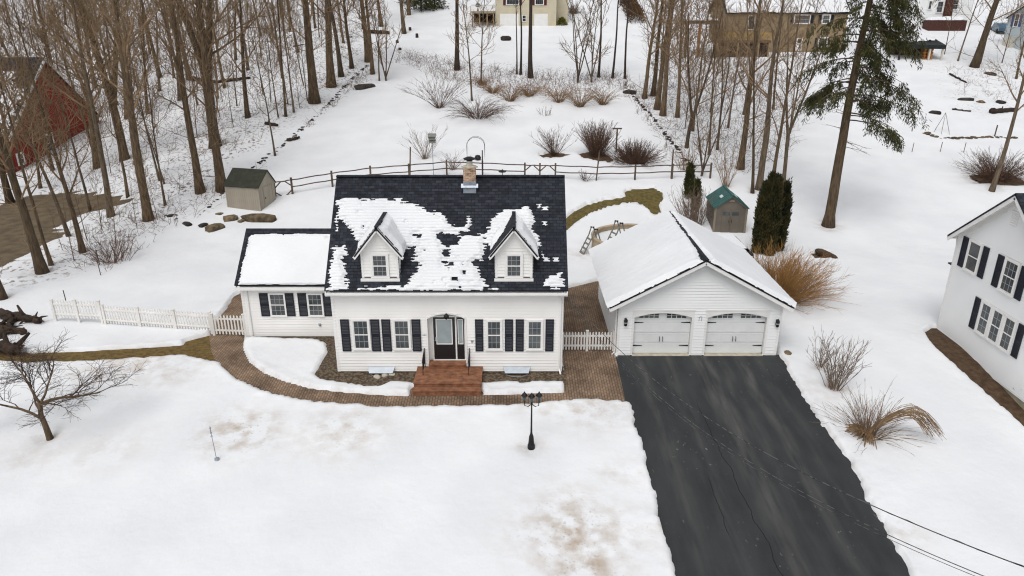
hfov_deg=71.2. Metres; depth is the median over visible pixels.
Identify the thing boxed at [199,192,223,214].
stone wall
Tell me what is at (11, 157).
bare tree
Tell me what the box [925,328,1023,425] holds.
ground
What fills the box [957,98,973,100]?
log
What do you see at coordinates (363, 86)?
rock
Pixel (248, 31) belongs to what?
bare tree
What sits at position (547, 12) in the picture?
yellow house
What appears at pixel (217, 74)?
bare tree
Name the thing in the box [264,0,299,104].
bare tree
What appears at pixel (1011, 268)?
window
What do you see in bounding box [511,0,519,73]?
bare tree
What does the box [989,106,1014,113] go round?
log
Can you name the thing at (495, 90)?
arching bush
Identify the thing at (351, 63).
bare tree
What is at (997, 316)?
window
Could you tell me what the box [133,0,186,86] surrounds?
bare tree
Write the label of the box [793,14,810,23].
window
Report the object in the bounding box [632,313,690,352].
garage door
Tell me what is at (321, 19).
bare tree
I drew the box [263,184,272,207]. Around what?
door
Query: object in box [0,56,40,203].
bare tree
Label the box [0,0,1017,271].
underbrush
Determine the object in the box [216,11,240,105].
bare tree
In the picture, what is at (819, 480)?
overhead cable
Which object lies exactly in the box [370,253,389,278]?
window
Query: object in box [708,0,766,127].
bare tree
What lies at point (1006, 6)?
bare tree
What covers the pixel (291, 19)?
bare tree
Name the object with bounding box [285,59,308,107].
bare tree
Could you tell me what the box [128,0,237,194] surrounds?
bare tree
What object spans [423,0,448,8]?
spruce
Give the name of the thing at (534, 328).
window
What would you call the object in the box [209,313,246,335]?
picket gate
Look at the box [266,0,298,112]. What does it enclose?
bare tree
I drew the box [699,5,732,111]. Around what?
bare tree
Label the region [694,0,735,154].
bare tree
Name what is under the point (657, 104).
bare tree
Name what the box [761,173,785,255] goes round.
cedar tree
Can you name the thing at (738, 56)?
bare tree
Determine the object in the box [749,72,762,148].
bare tree
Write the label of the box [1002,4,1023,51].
pale blue house
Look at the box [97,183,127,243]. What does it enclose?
bare tree
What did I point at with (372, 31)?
log
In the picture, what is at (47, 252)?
bare tree
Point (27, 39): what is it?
bare tree
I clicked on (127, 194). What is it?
bare tree
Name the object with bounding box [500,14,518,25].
garage door
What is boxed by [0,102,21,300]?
bare tree
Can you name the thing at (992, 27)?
bare tree
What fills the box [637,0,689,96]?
bare tree
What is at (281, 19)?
bare tree
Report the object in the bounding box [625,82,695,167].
stone wall
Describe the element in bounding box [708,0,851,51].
tan house
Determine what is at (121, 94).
bare tree
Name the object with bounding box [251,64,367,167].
stone wall
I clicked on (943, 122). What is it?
plant cone
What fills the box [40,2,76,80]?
bare tree
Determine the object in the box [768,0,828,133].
bare tree
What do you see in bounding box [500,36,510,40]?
rock
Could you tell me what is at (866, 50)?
spruce tree
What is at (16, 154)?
window
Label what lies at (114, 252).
shrub
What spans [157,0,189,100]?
bare tree
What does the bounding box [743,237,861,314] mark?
golden shrub
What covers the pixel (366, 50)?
bare tree
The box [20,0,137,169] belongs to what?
bare tree
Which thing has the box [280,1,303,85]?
bare tree
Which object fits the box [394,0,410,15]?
bare tree
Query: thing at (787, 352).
rock
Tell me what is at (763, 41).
bare tree
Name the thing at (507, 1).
window
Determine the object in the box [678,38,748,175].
bare tree
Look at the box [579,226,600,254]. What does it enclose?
pool ladder
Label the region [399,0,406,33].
bare tree
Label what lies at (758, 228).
cedar tree
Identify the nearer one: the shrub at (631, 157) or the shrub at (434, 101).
the shrub at (631, 157)
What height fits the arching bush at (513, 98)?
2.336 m
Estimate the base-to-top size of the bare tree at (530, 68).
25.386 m
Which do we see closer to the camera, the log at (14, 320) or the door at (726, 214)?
the log at (14, 320)
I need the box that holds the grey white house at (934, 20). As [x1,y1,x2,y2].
[871,0,973,30]
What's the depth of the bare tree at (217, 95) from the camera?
76.51 m
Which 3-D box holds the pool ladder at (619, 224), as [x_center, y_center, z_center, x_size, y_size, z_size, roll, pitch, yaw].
[6.662,-3.413,46.145,1.382,1.831,0.693,-10,23,-25]
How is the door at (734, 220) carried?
in the plastic shed at (728, 212)
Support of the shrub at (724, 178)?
on the snow ground at (134, 478)
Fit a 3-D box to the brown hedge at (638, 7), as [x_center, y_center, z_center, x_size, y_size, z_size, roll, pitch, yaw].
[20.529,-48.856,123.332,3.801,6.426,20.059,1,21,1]
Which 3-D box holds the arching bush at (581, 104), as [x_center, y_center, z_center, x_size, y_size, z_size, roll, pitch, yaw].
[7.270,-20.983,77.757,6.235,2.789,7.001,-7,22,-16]
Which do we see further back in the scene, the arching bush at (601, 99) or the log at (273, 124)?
the arching bush at (601, 99)
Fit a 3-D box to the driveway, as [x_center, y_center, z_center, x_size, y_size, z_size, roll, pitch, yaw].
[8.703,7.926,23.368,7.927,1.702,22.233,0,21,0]
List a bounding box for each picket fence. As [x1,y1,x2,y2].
[48,298,103,323]
[100,304,212,333]
[563,330,614,350]
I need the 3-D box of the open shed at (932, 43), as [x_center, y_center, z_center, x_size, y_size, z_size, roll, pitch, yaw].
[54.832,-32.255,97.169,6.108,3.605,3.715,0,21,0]
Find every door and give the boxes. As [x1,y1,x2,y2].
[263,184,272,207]
[433,317,455,358]
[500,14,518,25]
[534,14,547,25]
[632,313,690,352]
[704,313,765,352]
[720,210,730,232]
[729,210,739,232]
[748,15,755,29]
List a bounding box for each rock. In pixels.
[182,221,191,226]
[198,223,207,227]
[205,223,224,232]
[223,214,237,221]
[240,213,276,222]
[354,83,375,89]
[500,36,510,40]
[623,90,636,93]
[784,350,791,354]
[815,248,837,258]
[928,110,940,114]
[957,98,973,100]
[995,100,1005,103]
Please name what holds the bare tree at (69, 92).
on the snow ground at (134, 478)
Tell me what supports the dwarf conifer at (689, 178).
on the snow ground at (134, 478)
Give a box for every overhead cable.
[565,296,983,575]
[567,300,973,575]
[568,295,1023,566]
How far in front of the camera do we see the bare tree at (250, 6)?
81.42 m
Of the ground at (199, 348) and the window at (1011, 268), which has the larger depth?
the ground at (199, 348)
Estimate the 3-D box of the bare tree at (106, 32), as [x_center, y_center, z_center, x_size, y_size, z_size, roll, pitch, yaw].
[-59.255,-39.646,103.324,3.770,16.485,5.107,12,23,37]
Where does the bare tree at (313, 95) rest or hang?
on the snow ground at (134, 478)
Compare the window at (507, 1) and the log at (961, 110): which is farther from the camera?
the window at (507, 1)
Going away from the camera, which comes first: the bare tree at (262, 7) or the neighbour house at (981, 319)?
the neighbour house at (981, 319)
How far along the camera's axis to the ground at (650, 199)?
55.40 m
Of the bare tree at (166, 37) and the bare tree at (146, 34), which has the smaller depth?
the bare tree at (166, 37)
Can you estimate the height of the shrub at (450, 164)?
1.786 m
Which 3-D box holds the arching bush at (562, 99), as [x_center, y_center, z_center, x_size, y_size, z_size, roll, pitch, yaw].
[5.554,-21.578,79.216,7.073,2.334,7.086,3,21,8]
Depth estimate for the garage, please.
33.01 m
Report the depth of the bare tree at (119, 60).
82.44 m
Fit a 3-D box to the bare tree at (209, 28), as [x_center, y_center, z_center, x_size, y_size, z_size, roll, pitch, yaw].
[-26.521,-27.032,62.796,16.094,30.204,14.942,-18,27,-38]
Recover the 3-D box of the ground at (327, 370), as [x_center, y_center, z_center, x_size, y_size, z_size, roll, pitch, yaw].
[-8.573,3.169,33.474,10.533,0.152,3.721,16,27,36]
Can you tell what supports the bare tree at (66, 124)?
on the snow ground at (134, 478)
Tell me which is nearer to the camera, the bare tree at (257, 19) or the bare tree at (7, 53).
the bare tree at (7, 53)
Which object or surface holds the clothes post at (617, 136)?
on the snow ground at (134, 478)
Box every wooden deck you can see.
[462,5,494,28]
[715,33,771,57]
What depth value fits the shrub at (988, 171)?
58.63 m
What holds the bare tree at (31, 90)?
on the snow ground at (134, 478)
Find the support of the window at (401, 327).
in the cape house at (464, 277)
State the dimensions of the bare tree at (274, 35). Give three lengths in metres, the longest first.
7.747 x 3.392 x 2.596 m
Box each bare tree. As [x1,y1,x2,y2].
[0,0,15,56]
[0,0,104,253]
[0,2,63,170]
[0,7,70,274]
[0,29,32,172]
[0,32,69,265]
[0,35,71,236]
[0,43,59,188]
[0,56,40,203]
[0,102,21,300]
[1,0,70,71]
[1,0,174,161]
[12,16,39,56]
[17,0,51,55]
[18,0,116,217]
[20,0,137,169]
[24,0,109,210]
[27,0,101,104]
[34,0,75,69]
[40,0,105,147]
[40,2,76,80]
[42,200,62,249]
[54,0,189,221]
[54,100,73,168]
[56,192,77,260]
[60,0,110,88]
[61,162,90,240]
[65,0,142,198]
[72,4,118,104]
[72,56,107,161]
[83,168,108,229]
[95,109,116,173]
[96,1,110,67]
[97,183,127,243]
[98,0,141,118]
[102,89,113,131]
[104,3,163,162]
[109,16,176,205]
[110,9,164,180]
[112,46,166,183]
[119,0,162,76]
[122,0,167,113]
[126,168,137,226]
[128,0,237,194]
[129,150,156,201]
[130,0,267,192]
[132,0,160,53]
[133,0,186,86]
[133,0,310,148]
[140,0,164,90]
[140,166,159,219]
[147,0,174,77]
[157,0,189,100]
[166,1,189,79]
[171,3,198,105]
[179,54,201,135]
[182,0,214,81]
[183,5,197,89]
[188,49,199,108]
[190,0,230,88]
[193,82,227,142]
[203,0,277,118]
[203,4,229,98]
[212,46,227,101]
[213,57,225,116]
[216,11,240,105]
[219,0,253,60]
[219,48,236,126]
[224,0,254,69]
[226,0,239,81]
[239,1,294,155]
[239,6,256,57]
[243,0,264,93]
[243,0,351,104]
[246,0,296,116]
[248,0,264,54]
[255,0,286,117]
[256,0,298,78]
[257,4,279,101]
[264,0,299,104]
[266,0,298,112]
[266,14,279,61]
[270,0,291,58]
[274,0,300,52]
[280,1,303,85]
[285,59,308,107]
[289,2,307,100]
[293,0,358,87]
[309,4,316,28]
[311,0,336,39]
[315,0,324,46]
[321,0,349,42]
[330,0,343,76]
[331,0,368,68]
[334,0,382,62]
[342,0,389,74]
[356,0,392,80]
[365,0,415,80]
[371,1,387,26]
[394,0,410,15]
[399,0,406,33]
[442,0,496,100]
[454,0,459,70]
[462,0,502,80]
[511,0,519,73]
[519,0,524,74]
[527,0,533,78]
[556,0,603,82]
[567,0,612,81]
[597,1,604,77]
[611,0,624,77]
[618,0,694,98]
[622,0,628,78]
[633,0,703,109]
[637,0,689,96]
[641,0,781,147]
[642,0,713,116]
[649,47,663,88]
[662,0,722,117]
[677,62,700,118]
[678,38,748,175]
[680,0,727,131]
[681,57,694,128]
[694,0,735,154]
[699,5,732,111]
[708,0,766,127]
[708,0,817,190]
[712,6,747,149]
[718,0,808,169]
[718,30,737,85]
[722,0,777,114]
[730,32,745,77]
[736,0,789,193]
[748,0,823,173]
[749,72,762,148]
[760,0,805,107]
[765,0,849,181]
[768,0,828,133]
[772,28,806,142]
[942,0,963,53]
[948,0,1020,67]
[950,0,993,60]
[976,1,1007,61]
[980,11,1023,191]
[988,0,1023,62]
[1009,2,1023,78]
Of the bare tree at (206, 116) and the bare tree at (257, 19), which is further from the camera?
the bare tree at (257, 19)
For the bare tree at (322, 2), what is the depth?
91.29 m
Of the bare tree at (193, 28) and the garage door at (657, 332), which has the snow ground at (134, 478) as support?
the bare tree at (193, 28)
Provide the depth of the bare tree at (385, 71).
86.14 m
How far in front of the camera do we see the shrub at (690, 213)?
51.34 m
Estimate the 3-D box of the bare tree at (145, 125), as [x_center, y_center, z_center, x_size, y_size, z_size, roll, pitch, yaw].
[-29.613,-13.877,57.162,3.972,12.469,2.628,15,26,34]
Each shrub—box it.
[61,223,142,264]
[397,69,470,108]
[402,123,446,158]
[433,150,465,169]
[440,91,520,120]
[531,123,576,155]
[568,4,584,13]
[574,118,624,157]
[578,169,599,180]
[601,137,668,165]
[658,143,708,170]
[668,183,717,225]
[713,145,747,186]
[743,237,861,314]
[806,325,871,390]
[812,328,842,367]
[814,373,946,454]
[949,146,1023,184]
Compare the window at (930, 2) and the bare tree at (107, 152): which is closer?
the bare tree at (107, 152)
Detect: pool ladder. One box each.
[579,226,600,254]
[607,220,624,239]
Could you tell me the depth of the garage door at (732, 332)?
33.14 m
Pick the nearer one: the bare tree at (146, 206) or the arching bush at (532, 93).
the bare tree at (146, 206)
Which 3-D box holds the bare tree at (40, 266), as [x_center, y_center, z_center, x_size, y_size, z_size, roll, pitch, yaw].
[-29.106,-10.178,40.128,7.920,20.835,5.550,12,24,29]
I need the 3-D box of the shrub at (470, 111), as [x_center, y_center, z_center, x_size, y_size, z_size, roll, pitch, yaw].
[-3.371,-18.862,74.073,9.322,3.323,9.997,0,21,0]
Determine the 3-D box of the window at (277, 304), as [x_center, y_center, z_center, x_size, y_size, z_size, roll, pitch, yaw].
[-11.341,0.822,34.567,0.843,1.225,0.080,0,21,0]
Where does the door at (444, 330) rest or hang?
in the cape house at (464, 277)
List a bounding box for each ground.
[0,0,1023,575]
[0,190,131,266]
[0,336,214,362]
[240,334,415,385]
[482,366,565,384]
[540,153,569,157]
[566,188,662,229]
[579,152,612,162]
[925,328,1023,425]
[969,172,1023,185]
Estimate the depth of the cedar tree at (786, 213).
46.20 m
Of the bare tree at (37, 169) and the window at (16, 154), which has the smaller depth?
the bare tree at (37, 169)
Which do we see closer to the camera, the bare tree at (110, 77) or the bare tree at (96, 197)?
the bare tree at (96, 197)
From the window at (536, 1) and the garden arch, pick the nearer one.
the garden arch
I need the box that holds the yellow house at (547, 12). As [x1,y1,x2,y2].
[495,0,567,25]
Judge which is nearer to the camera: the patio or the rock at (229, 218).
the patio
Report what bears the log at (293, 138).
on the snow ground at (134, 478)
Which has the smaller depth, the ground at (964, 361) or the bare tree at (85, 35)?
the ground at (964, 361)
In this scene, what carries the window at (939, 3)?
in the grey white house at (934, 20)
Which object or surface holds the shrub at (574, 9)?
on the snow ground at (134, 478)
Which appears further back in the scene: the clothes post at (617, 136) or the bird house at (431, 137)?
the clothes post at (617, 136)
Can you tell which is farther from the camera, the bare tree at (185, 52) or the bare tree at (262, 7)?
the bare tree at (185, 52)
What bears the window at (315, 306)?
in the cape house at (464, 277)
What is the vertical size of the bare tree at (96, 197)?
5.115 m
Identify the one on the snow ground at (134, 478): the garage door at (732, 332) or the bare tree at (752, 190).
the bare tree at (752, 190)
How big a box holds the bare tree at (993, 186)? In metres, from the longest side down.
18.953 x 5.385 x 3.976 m
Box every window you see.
[15,152,25,165]
[268,293,287,316]
[306,293,324,316]
[351,319,371,349]
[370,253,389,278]
[392,319,411,349]
[485,320,502,350]
[504,253,522,278]
[506,0,518,3]
[526,320,542,350]
[535,0,543,3]
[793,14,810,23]
[821,14,830,23]
[927,0,932,9]
[935,1,944,12]
[953,0,959,9]
[962,238,983,275]
[973,299,992,337]
[984,306,1005,345]
[996,256,1021,297]
[996,314,1017,354]
[1012,13,1020,26]
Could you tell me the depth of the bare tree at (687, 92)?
71.31 m
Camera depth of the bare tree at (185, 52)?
82.69 m
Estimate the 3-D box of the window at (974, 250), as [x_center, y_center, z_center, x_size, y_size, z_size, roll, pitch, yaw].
[21.480,-1.447,33.328,0.080,1.540,1.020,0,21,0]
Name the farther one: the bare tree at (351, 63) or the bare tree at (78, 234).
the bare tree at (351, 63)
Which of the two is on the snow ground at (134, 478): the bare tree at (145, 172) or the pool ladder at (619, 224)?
the bare tree at (145, 172)
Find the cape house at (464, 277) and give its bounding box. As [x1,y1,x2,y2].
[234,156,567,395]
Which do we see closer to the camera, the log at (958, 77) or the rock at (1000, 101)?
the rock at (1000, 101)
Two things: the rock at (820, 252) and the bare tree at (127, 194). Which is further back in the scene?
the bare tree at (127, 194)
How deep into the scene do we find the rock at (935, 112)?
75.22 m
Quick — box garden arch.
[466,136,484,153]
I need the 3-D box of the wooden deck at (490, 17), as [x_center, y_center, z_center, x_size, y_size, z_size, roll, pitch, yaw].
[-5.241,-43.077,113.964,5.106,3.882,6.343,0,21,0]
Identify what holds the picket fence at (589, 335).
on the snow ground at (134, 478)
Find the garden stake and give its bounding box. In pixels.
[209,426,218,460]
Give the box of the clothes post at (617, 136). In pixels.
[614,128,621,151]
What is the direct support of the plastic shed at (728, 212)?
on the snow ground at (134, 478)
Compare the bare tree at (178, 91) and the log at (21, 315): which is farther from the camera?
the bare tree at (178, 91)
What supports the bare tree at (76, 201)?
on the snow ground at (134, 478)
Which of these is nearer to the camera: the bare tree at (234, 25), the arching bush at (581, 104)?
the arching bush at (581, 104)
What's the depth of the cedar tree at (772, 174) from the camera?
46.62 m
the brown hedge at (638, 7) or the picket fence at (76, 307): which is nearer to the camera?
the picket fence at (76, 307)
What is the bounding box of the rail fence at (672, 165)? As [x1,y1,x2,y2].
[274,147,712,195]
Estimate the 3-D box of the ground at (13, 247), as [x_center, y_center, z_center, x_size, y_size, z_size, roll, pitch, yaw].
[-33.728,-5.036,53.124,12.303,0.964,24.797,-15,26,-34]
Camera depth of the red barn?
73.48 m
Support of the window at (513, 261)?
in the cape house at (464, 277)
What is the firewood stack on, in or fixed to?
on the snow ground at (134, 478)
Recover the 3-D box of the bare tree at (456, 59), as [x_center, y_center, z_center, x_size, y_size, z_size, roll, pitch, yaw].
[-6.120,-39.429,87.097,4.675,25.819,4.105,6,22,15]
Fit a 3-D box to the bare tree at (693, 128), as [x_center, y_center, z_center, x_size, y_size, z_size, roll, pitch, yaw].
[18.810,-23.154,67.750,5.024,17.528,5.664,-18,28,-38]
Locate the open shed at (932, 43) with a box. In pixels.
[890,36,946,60]
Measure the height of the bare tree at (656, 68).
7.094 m
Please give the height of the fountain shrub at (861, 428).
2.607 m
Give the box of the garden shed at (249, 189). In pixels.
[223,168,275,210]
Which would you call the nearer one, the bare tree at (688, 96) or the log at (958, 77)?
the bare tree at (688, 96)
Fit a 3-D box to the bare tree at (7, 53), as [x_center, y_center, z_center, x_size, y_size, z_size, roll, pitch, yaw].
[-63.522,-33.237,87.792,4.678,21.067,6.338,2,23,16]
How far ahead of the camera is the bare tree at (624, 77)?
87.37 m
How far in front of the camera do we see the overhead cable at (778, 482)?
17.39 m
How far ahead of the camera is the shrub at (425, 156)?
63.40 m
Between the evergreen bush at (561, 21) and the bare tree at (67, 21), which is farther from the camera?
the evergreen bush at (561, 21)
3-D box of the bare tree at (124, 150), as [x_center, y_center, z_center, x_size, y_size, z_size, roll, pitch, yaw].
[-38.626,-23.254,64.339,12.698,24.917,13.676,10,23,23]
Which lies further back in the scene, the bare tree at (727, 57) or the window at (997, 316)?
the bare tree at (727, 57)
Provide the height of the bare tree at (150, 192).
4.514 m
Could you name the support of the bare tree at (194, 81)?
on the snow ground at (134, 478)
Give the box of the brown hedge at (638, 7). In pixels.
[619,0,645,24]
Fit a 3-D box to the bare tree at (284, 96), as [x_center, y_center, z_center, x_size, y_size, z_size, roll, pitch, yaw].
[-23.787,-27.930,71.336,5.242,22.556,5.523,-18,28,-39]
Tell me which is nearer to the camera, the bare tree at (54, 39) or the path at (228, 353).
the path at (228, 353)
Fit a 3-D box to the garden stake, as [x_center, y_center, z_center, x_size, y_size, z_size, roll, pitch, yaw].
[-10.819,5.800,26.020,0.166,1.750,0.166,-9,23,-21]
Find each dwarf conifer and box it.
[682,161,695,198]
[690,176,702,209]
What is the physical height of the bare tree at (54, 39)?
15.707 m
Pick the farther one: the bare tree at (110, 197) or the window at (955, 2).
the window at (955, 2)
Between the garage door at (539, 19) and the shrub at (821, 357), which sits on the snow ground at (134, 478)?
the shrub at (821, 357)
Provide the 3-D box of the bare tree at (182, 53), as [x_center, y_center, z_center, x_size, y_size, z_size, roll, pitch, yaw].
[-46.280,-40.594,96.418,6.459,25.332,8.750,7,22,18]
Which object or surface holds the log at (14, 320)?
on the snow ground at (134, 478)
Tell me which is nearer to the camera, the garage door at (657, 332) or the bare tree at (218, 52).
the garage door at (657, 332)
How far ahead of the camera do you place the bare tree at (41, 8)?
79.13 m
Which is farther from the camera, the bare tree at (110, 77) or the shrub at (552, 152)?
the bare tree at (110, 77)
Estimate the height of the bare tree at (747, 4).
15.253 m
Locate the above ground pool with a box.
[591,223,636,247]
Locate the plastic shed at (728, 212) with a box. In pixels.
[706,184,748,232]
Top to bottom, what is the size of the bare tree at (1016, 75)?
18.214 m
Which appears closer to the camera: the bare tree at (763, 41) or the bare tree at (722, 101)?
the bare tree at (722, 101)
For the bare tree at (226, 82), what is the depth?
71.19 m
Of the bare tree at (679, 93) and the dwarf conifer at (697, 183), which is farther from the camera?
the bare tree at (679, 93)
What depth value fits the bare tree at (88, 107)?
62.07 m
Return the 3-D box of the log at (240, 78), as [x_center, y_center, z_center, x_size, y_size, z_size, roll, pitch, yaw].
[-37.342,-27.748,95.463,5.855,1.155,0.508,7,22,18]
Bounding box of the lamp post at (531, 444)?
[521,391,542,449]
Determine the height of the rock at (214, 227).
0.514 m
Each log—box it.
[0,305,46,324]
[0,312,22,338]
[0,317,26,334]
[0,332,29,354]
[214,77,249,82]
[264,121,278,125]
[286,136,299,140]
[371,30,389,33]
[949,73,966,82]
[952,108,970,111]
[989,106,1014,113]
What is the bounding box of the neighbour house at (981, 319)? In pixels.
[936,193,1023,409]
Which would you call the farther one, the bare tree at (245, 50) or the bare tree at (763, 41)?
the bare tree at (245, 50)
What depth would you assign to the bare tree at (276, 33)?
88.87 m
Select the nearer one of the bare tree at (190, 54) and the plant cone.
the plant cone
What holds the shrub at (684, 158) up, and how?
on the snow ground at (134, 478)
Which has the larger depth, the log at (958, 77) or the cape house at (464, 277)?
the log at (958, 77)
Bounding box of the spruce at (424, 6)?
[404,0,436,11]
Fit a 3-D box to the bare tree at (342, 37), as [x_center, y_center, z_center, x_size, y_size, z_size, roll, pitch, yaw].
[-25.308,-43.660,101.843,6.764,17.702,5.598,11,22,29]
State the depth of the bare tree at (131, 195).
50.14 m
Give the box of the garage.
[588,211,796,355]
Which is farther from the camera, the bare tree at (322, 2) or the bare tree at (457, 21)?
the bare tree at (322, 2)
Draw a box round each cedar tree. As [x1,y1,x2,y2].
[750,179,770,254]
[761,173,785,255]
[767,169,776,191]
[775,177,794,251]
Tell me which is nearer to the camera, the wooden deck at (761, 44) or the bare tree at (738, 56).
the bare tree at (738, 56)
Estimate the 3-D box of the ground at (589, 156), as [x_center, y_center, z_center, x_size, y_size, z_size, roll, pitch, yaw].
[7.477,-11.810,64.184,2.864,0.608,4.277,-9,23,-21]
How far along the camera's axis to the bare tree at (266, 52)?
77.74 m
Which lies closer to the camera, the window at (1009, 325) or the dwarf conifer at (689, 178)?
the window at (1009, 325)
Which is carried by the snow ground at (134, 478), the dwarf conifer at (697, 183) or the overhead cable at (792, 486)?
the dwarf conifer at (697, 183)
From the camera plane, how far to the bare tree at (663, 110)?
73.06 m
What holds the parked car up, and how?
on the snow ground at (134, 478)
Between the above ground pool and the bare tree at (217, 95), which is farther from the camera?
the bare tree at (217, 95)
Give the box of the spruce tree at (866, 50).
[791,0,938,228]
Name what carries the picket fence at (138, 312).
on the snow ground at (134, 478)
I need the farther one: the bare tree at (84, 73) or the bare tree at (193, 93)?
the bare tree at (193, 93)
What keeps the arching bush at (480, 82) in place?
on the snow ground at (134, 478)
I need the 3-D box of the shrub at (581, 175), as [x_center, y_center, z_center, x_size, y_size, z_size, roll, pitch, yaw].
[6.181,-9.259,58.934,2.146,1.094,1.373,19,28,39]
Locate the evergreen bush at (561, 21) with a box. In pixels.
[556,17,567,25]
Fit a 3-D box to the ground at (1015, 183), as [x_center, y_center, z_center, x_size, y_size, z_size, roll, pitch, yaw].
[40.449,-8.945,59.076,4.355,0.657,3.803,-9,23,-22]
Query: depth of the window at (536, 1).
113.19 m
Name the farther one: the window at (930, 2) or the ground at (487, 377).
the window at (930, 2)
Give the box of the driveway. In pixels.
[616,355,909,575]
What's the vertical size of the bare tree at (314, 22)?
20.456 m
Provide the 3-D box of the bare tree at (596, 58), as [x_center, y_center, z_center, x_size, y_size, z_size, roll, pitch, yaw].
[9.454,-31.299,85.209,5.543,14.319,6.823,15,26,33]
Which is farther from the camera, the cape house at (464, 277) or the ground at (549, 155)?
the ground at (549, 155)
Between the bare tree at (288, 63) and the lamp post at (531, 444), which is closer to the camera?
the lamp post at (531, 444)
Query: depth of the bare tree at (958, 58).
94.11 m
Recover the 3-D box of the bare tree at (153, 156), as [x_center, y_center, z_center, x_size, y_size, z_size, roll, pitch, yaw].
[-30.399,-15.382,58.223,3.568,14.519,5.127,-18,27,-38]
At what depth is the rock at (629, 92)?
82.28 m
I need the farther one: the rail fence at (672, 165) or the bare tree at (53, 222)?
the rail fence at (672, 165)
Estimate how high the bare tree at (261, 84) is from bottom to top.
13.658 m
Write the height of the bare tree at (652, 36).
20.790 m
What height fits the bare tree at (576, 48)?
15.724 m
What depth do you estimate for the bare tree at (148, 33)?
100.12 m
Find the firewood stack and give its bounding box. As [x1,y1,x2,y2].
[919,49,933,59]
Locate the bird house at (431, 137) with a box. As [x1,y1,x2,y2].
[427,133,435,174]
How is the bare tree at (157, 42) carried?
on the snow ground at (134, 478)
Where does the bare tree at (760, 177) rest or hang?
on the snow ground at (134, 478)
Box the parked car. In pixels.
[990,22,1006,32]
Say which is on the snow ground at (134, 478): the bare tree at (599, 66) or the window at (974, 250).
the bare tree at (599, 66)
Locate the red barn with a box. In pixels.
[0,57,102,172]
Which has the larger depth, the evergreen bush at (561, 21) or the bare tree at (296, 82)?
the evergreen bush at (561, 21)
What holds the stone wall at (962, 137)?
on the snow ground at (134, 478)
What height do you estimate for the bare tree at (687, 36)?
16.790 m
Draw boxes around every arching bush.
[464,73,493,85]
[473,80,511,93]
[483,80,533,101]
[512,81,548,96]
[533,82,589,102]
[546,87,604,106]
[582,87,630,104]
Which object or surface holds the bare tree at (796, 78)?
on the snow ground at (134, 478)
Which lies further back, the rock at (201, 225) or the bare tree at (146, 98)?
the bare tree at (146, 98)
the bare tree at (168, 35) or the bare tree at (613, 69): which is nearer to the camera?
the bare tree at (168, 35)
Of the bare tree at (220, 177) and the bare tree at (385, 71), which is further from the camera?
the bare tree at (385, 71)
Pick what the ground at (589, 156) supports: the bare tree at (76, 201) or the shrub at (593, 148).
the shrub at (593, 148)
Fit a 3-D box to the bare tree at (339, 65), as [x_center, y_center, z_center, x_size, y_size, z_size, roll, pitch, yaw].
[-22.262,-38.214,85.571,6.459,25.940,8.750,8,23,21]
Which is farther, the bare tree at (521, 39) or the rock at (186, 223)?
the bare tree at (521, 39)
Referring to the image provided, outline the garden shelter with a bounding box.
[683,18,718,57]
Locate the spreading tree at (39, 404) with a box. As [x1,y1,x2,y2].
[0,329,145,440]
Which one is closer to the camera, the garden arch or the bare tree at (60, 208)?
the bare tree at (60, 208)
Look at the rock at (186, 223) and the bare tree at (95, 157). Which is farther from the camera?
the bare tree at (95, 157)
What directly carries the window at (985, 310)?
in the neighbour house at (981, 319)
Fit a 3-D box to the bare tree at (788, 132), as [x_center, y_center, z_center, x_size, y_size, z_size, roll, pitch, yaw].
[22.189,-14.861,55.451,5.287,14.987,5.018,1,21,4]
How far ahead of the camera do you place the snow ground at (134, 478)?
32.41 m
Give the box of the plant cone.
[934,113,948,133]
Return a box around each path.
[209,332,586,406]
[214,293,243,332]
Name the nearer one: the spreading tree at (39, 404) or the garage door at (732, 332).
the spreading tree at (39, 404)
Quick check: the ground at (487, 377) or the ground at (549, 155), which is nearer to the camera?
the ground at (487, 377)
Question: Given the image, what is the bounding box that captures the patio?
[562,281,624,401]
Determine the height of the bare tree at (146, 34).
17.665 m
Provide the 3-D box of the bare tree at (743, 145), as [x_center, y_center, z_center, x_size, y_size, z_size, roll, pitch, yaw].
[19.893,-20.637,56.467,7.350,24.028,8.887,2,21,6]
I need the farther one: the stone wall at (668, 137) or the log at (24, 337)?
the stone wall at (668, 137)
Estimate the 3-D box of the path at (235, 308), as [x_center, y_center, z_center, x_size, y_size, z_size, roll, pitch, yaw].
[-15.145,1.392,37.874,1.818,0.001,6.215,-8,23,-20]
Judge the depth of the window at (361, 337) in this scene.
31.18 m
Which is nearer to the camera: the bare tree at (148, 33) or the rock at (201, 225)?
the rock at (201, 225)
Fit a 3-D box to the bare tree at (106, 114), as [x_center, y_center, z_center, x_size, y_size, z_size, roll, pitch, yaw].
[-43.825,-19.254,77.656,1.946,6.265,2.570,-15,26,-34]
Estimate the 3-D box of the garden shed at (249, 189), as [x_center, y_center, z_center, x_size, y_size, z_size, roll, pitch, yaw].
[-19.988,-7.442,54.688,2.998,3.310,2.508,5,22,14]
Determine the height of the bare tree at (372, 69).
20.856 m
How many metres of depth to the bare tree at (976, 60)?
91.70 m
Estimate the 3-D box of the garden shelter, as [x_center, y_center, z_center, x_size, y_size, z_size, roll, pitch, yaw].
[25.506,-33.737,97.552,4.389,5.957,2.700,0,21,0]
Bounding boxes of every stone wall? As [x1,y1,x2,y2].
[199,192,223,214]
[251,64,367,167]
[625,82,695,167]
[923,132,1017,138]

